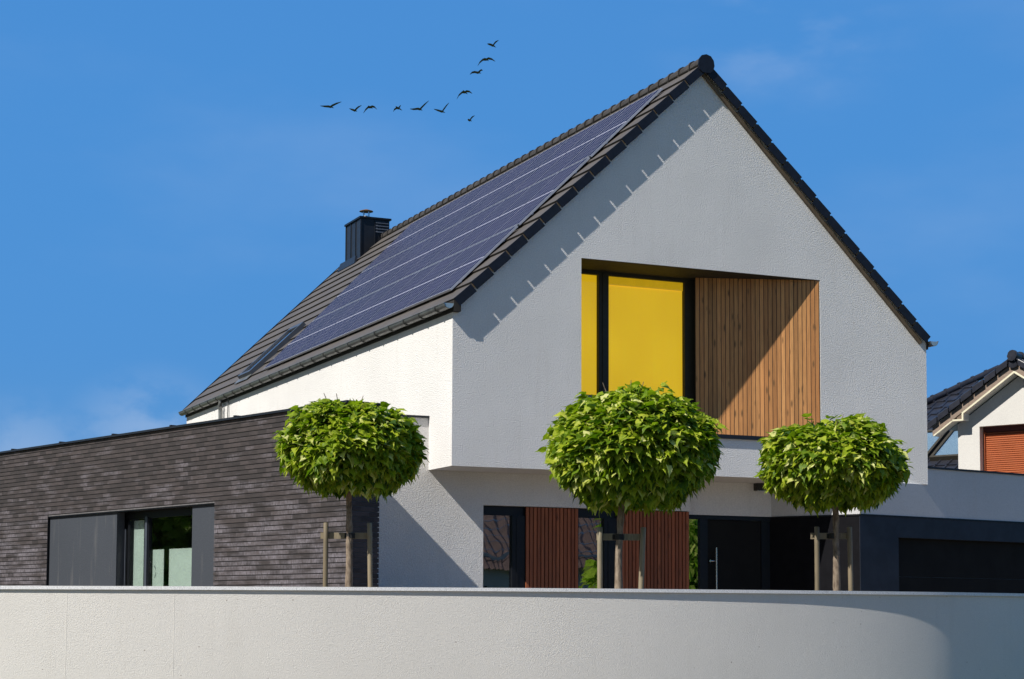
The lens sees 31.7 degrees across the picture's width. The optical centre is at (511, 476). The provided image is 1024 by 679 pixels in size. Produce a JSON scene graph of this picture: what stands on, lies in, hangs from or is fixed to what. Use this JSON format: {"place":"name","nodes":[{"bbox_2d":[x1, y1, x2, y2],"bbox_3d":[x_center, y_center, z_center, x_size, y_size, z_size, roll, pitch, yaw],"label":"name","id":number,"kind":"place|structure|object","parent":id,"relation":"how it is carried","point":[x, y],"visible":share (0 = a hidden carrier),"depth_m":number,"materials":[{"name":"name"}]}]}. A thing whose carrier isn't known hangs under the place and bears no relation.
{"place":"outdoors","nodes":[
{"label":"outdoors","id":0,"kind":"place"},
{"bbox_2d":[322,102,339,107],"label":"bird","id":1,"kind":"object","parent":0,"point":[332,105],"visible":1,"depth_m":99.98},
{"bbox_2d":[411,101,427,109],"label":"bird","id":2,"kind":"object","parent":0,"point":[421,107],"visible":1,"depth_m":99.97},
{"bbox_2d":[434,103,448,112],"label":"bird","id":3,"kind":"object","parent":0,"point":[441,111],"visible":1,"depth_m":99.97},
{"bbox_2d":[478,57,493,64],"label":"bird","id":4,"kind":"object","parent":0,"point":[486,59],"visible":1,"depth_m":99.97},
{"bbox_2d":[0,0,1023,451],"label":"sky","id":5,"kind":"structure","parent":0,"point":[176,178],"materials":[{"name":"blue"}]},
{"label":"garden ground","id":6,"kind":"structure","parent":0,"visible":0},
{"bbox_2d":[320,522,372,586],"bbox_3d":[-2.010,1.249,22.004,0.663,1.374,0.152,0,-4,0],"label":"tree stake","id":7,"kind":"object","parent":6,"relation":"on","point":[325,535],"visible":0.62,"depth_m":21.99,"materials":[{"name":"brown wood"}]},
{"bbox_2d":[271,393,429,586],"bbox_3d":[-1.948,0.455,21.948,1.891,2.950,1.858,-2,-5,32],"label":"catalpa tree","id":8,"kind":"object","parent":6,"relation":"on","point":[325,447],"visible":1,"depth_m":21.53,"materials":[{"name":"green plant"}]},
{"bbox_2d":[0,54,1023,592],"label":"modern house","id":9,"kind":"structure","parent":6,"relation":"on","point":[680,232],"depth_m":30.64,"materials":[{"name":"paint"}]},
{"bbox_2d":[123,507,192,585],"bbox_3d":[-6.055,1.550,30.793,0.139,1.959,3.000,4,-6,-40],"label":"window","id":10,"kind":"structure","parent":9,"relation":"in","point":[143,565],"depth_m":31.02,"materials":[{"name":"white glass"}]},
{"bbox_2d":[234,322,305,384],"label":"roof window","id":11,"kind":"structure","parent":9,"relation":"in","point":[285,338],"depth_m":39.99,"materials":[{"name":"grey glass"}]},
{"bbox_2d":[483,506,524,587],"bbox_3d":[-0.158,1.462,29.366,0.775,1.967,0.120,2,-5,-24],"label":"window","id":12,"kind":"structure","parent":9,"relation":"in","point":[517,518],"depth_m":29.45,"materials":[{"name":"black paint"}]},
{"bbox_2d":[578,508,616,588],"bbox_3d":[1.408,1.521,30.065,0.722,1.967,0.120,2,-5,-24],"label":"window","id":13,"kind":"structure","parent":9,"relation":"in","point":[609,523],"depth_m":30.12,"materials":[{"name":"black paint"}]},
{"bbox_2d":[581,270,694,403],"bbox_3d":[1.926,-2.048,30.356,2.660,2.738,0.122,2,-5,-24],"label":"window","id":14,"kind":"structure","parent":9,"relation":"in","point":[641,328],"depth_m":30.51,"materials":[{"name":"yellow glass"}]},
{"bbox_2d":[689,515,770,589],"bbox_3d":[3.726,1.640,31.217,1.700,1.922,0.247,2,-5,-24],"label":"front door","id":15,"kind":"structure","parent":9,"relation":"in","point":[726,552],"depth_m":31.22,"materials":[{"name":"black paint"}]},
{"bbox_2d":[899,538,1023,592],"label":"garage door","id":16,"kind":"structure","parent":9,"relation":"in","point":[925,565],"depth_m":32.21,"materials":[{"name":"metal"}]},
{"bbox_2d":[596,527,645,588],"bbox_3d":[1.242,1.206,20.510,0.561,1.262,0.151,0,-4,-3],"label":"tree stake","id":17,"kind":"object","parent":6,"relation":"on","point":[601,537],"visible":0.62,"depth_m":20.49,"materials":[{"name":"brown wood"}]},
{"bbox_2d":[535,381,728,588],"bbox_3d":[1.359,0.377,20.412,2.142,2.904,2.091,2,-5,-24],"label":"catalpa tree","id":18,"kind":"object","parent":6,"relation":"on","point":[620,451],"visible":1,"depth_m":19.91,"materials":[{"name":"green plant"}]},
{"bbox_2d":[810,527,852,590],"bbox_3d":[3.907,1.286,22.009,0.517,1.348,0.152,0,-4,0],"label":"tree stake","id":19,"kind":"object","parent":6,"relation":"on","point":[816,535],"visible":0.64,"depth_m":21.99,"materials":[{"name":"brown wood"}]},
{"bbox_2d":[754,413,913,590],"bbox_3d":[3.905,0.583,21.983,1.885,2.747,2.042,2,-5,-24],"label":"catalpa tree","id":20,"kind":"object","parent":6,"relation":"on","point":[851,462],"visible":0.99,"depth_m":21.50,"materials":[{"name":"green plant"}]},
{"bbox_2d":[927,350,1023,473],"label":"neighbour house","id":21,"kind":"structure","parent":6,"relation":"on","point":[975,422],"depth_m":40.65,"materials":[{"name":"paint"}]},
{"bbox_2d":[927,430,949,456],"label":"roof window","id":22,"kind":"structure","parent":21,"relation":"in","point":[932,442],"depth_m":43.51,"materials":[{"name":"glass"}]},
{"bbox_2d":[929,430,957,460],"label":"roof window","id":23,"kind":"structure","parent":21,"relation":"in","point":[947,449],"depth_m":42.85,"materials":[{"name":"glass"}]},
{"label":"ground","id":24,"kind":"structure","parent":0,"visible":0},
{"bbox_2d":[0,586,1023,678],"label":"garden wall","id":25,"kind":"structure","parent":24,"relation":"on","point":[146,632],"depth_m":16.14,"materials":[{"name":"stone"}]}
]}

